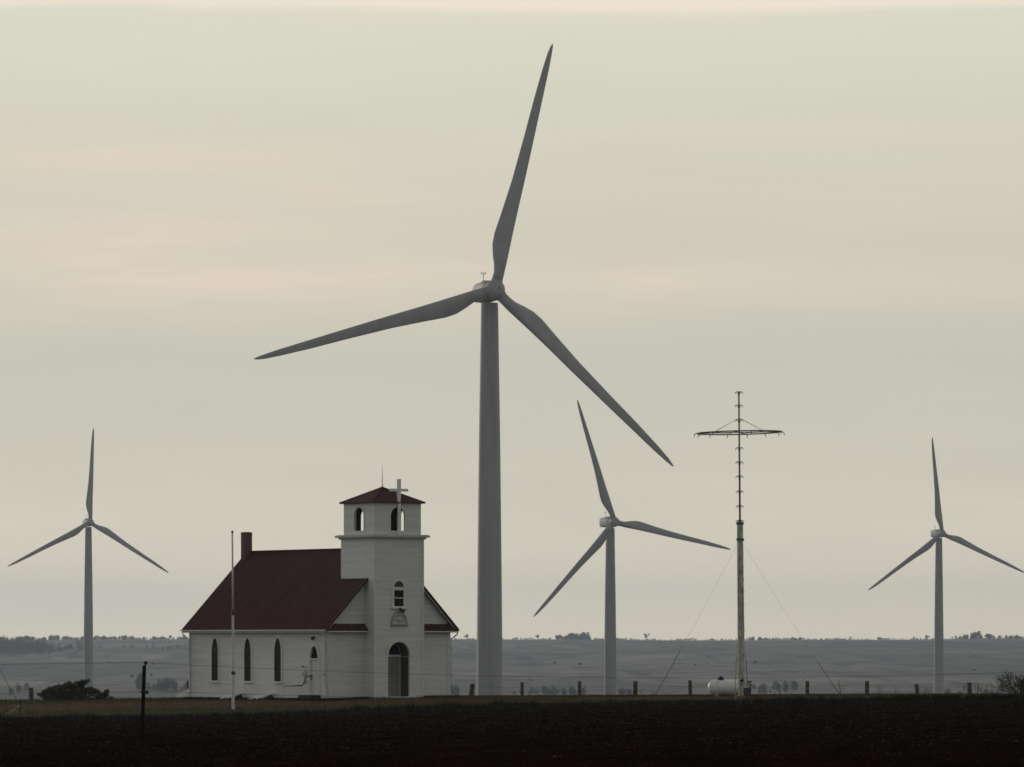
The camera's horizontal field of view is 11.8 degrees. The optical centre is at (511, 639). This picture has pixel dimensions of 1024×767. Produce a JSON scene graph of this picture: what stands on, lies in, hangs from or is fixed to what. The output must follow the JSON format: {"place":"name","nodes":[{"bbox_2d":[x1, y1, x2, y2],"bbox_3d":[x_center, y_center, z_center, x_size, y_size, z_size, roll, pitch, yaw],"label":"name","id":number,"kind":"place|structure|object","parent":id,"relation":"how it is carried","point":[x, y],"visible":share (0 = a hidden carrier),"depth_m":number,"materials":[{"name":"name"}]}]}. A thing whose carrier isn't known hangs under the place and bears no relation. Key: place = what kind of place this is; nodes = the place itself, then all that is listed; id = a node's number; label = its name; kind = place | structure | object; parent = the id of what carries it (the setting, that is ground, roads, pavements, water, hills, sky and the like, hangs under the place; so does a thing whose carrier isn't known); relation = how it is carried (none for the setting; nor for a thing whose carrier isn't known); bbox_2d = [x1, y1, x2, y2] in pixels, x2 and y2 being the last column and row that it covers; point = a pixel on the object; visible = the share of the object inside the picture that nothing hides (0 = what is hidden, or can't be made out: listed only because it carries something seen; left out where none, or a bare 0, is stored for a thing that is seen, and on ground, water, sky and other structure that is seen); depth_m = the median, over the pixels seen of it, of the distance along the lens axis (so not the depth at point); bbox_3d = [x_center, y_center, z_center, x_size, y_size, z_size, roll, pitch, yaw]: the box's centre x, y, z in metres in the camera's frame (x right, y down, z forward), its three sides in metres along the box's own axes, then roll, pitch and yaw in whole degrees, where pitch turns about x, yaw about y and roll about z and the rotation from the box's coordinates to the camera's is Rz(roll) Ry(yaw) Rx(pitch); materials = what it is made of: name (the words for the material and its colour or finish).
{"place":"outdoors","nodes":[
{"label":"outdoors","id":0,"kind":"place"},
{"bbox_2d":[170,695,465,701],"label":"lawn grass","id":1,"kind":"structure","parent":0,"point":[313,699],"depth_m":302.86,"materials":[{"name":"green plant"}]},
{"bbox_2d":[0,639,1023,766],"bbox_3d":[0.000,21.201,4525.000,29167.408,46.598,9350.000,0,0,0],"label":"ground","id":2,"kind":"structure","parent":0,"point":[643,663],"depth_m":232.03,"materials":[{"name":"soil"}]},
{"bbox_2d":[0,669,22,713],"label":"corner post","id":3,"kind":"object","parent":2,"relation":"on","point":[20,707],"visible":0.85,"depth_m":282.90,"materials":[{"name":"grey wood"}]},
{"bbox_2d":[29,688,33,699],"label":"fence post","id":4,"kind":"object","parent":2,"relation":"on","point":[31,694],"visible":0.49,"depth_m":361.85,"materials":[{"name":"wood"}]},
{"bbox_2d":[36,678,102,699],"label":"cedar bush","id":5,"kind":"object","parent":2,"relation":"on","point":[73,692],"visible":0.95,"depth_m":315.80,"materials":[{"name":"green plant"}]},
{"bbox_2d":[8,428,167,698],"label":"wind turbine","id":6,"kind":"object","parent":2,"relation":"on","point":[88,624],"visible":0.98,"depth_m":2010.47,"materials":[{"name":"paint"}]},
{"bbox_2d":[0,636,187,654],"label":"hedge belt","id":7,"kind":"object","parent":2,"relation":"on","point":[7,646],"visible":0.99,"depth_m":5546.04,"materials":[{"name":"green plant"}]},
{"bbox_2d":[95,689,113,698],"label":"bush","id":8,"kind":"object","parent":2,"relation":"on","point":[104,694],"visible":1,"depth_m":315.90,"materials":[{"name":"green plant"}]},
{"bbox_2d":[139,661,148,766],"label":"steel fence post","id":9,"kind":"object","parent":2,"relation":"on","point":[143,691],"visible":1,"depth_m":67.98,"materials":[{"name":"black metal"}]},
{"bbox_2d":[0,662,1010,677],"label":"electric wire","id":10,"kind":"object","parent":9,"relation":"attached to","point":[475,675],"visible":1,"depth_m":67.98,"materials":[{"name":"metal"}]},
{"bbox_2d":[48,691,991,699],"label":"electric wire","id":11,"kind":"object","parent":9,"relation":"attached to","point":[454,698],"visible":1,"depth_m":67.98,"materials":[{"name":"metal"}]},
{"bbox_2d":[231,531,235,708],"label":"flagpole","id":12,"kind":"object","parent":2,"relation":"on","point":[233,673],"visible":0.96,"depth_m":286.44,"materials":[{"name":"metal"}]},
{"bbox_2d":[176,469,459,699],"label":"church","id":13,"kind":"structure","parent":2,"relation":"on","point":[355,605],"depth_m":302.95,"materials":[{"name":"white wood"}]},
{"bbox_2d":[209,634,219,682],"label":"window","id":14,"kind":"structure","parent":13,"relation":"in","point":[214,653],"depth_m":310.75,"materials":[{"name":"black glass"}]},
{"bbox_2d":[242,634,251,682],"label":"window","id":15,"kind":"structure","parent":13,"relation":"in","point":[247,647],"depth_m":307.58,"materials":[{"name":"black glass"}]},
{"bbox_2d":[272,634,282,683],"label":"window","id":16,"kind":"structure","parent":13,"relation":"in","point":[277,647],"depth_m":304.73,"materials":[{"name":"black glass"}]},
{"bbox_2d":[308,641,319,693],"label":"side door","id":17,"kind":"structure","parent":13,"relation":"in","point":[313,655],"depth_m":301.41,"materials":[{"name":"white paint"}]},
{"bbox_2d":[254,44,673,695],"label":"wind turbine","id":18,"kind":"object","parent":2,"relation":"on","point":[486,294],"visible":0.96,"depth_m":747.77,"materials":[{"name":"paint"}]},
{"bbox_2d":[469,684,474,695],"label":"fence post","id":19,"kind":"object","parent":2,"relation":"on","point":[472,686],"visible":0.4,"depth_m":361.86,"materials":[{"name":"wood"}]},
{"bbox_2d":[8,672,1002,695],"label":"valley scrub","id":20,"kind":"object","parent":2,"relation":"on","point":[164,684],"visible":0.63,"depth_m":3158.25,"materials":[{"name":"green plant"}]},
{"bbox_2d":[0,693,1023,719],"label":"short grass","id":21,"kind":"structure","parent":2,"relation":"on","point":[163,699],"depth_m":296.27,"materials":[{"name":"green plant"}]},
{"bbox_2d":[0,695,1023,720],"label":"edge grass","id":22,"kind":"structure","parent":2,"relation":"on","point":[410,707],"depth_m":281.26,"materials":[{"name":"green plant"}]},
{"bbox_2d":[2,632,1022,639],"bbox_3d":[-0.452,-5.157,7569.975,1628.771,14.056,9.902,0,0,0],"label":"skyline woods","id":23,"kind":"object","parent":2,"relation":"on","point":[581,636],"visible":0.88,"depth_m":7569.37,"materials":[{"name":"green plant"}]},
{"bbox_2d":[520,682,523,694],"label":"fence post","id":24,"kind":"object","parent":2,"relation":"on","point":[521,688],"visible":0.48,"depth_m":361.90,"materials":[{"name":"wood"}]},
{"bbox_2d":[578,681,580,695],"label":"fence post","id":25,"kind":"object","parent":2,"relation":"on","point":[579,686],"visible":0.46,"depth_m":361.90,"materials":[{"name":"wood"}]},
{"bbox_2d":[533,400,730,694],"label":"wind turbine","id":26,"kind":"object","parent":2,"relation":"on","point":[610,523],"visible":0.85,"depth_m":1486.77,"materials":[{"name":"paint"}]},
{"bbox_2d":[633,681,637,694],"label":"fence post","id":27,"kind":"object","parent":2,"relation":"on","point":[635,685],"visible":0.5,"depth_m":361.84,"materials":[{"name":"wood"}]},
{"bbox_2d":[470,691,962,692],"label":"fence wire","id":28,"kind":"object","parent":27,"relation":"attached to","point":[749,691],"visible":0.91,"depth_m":361.80,"materials":[{"name":"grey metal"}]},
{"bbox_2d":[487,686,952,687],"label":"fence wire","id":29,"kind":"object","parent":27,"relation":"attached to","point":[765,686],"visible":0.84,"depth_m":361.80,"materials":[{"name":"grey metal"}]},
{"bbox_2d":[688,680,691,693],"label":"fence post","id":30,"kind":"object","parent":2,"relation":"on","point":[689,686],"visible":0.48,"depth_m":361.89,"materials":[{"name":"wood"}]},
{"bbox_2d":[708,676,737,696],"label":"gas tank","id":31,"kind":"object","parent":2,"relation":"on","point":[724,687],"visible":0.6,"depth_m":303.62,"materials":[{"name":"white metal"}]},
{"bbox_2d":[739,679,751,695],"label":"utility stand","id":32,"kind":"object","parent":2,"relation":"on","point":[745,691],"visible":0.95,"depth_m":299.29,"materials":[{"name":"grey metal"}]},
{"bbox_2d":[655,391,839,699],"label":"guyed mast","id":33,"kind":"object","parent":2,"relation":"on","point":[740,602],"visible":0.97,"depth_m":299.86,"materials":[{"name":"metal"}]},
{"bbox_2d":[805,681,808,693],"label":"fence post","id":34,"kind":"object","parent":2,"relation":"on","point":[807,685],"visible":0.46,"depth_m":361.89,"materials":[{"name":"wood"}]},
{"bbox_2d":[865,681,868,693],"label":"fence post","id":35,"kind":"object","parent":2,"relation":"on","point":[866,685],"visible":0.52,"depth_m":361.87,"materials":[{"name":"wood"}]},
{"bbox_2d":[915,684,918,693],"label":"fence post","id":36,"kind":"object","parent":2,"relation":"on","point":[916,688],"visible":0.38,"depth_m":361.88,"materials":[{"name":"wood"}]},
{"bbox_2d":[868,437,1023,693],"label":"wind turbine","id":37,"kind":"object","parent":2,"relation":"on","point":[936,534],"visible":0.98,"depth_m":1963.14,"materials":[{"name":"paint"}]},
{"bbox_2d":[967,682,971,693],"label":"fence post","id":38,"kind":"object","parent":2,"relation":"on","point":[969,686],"visible":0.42,"depth_m":361.87,"materials":[{"name":"wood"}]},
{"bbox_2d":[992,668,1023,693],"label":"twiggy bush","id":39,"kind":"object","parent":2,"relation":"on","point":[1018,686],"visible":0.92,"depth_m":321.94,"materials":[{"name":"brown plant"}]},
{"bbox_2d":[1020,679,1023,693],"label":"bush","id":40,"kind":"object","parent":2,"relation":"on","point":[1022,682],"visible":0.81,"depth_m":321.84,"materials":[{"name":"brown plant"}]},
{"bbox_2d":[0,0,1023,639],"label":"sky","id":41,"kind":"structure","parent":0,"point":[812,211],"materials":[{"name":"grey"}]},
{"bbox_2d":[697,692,1023,703],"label":"tall grass","id":42,"kind":"structure","parent":0,"point":[926,696],"depth_m":287.56,"materials":[{"name":"green plant"}]}
]}

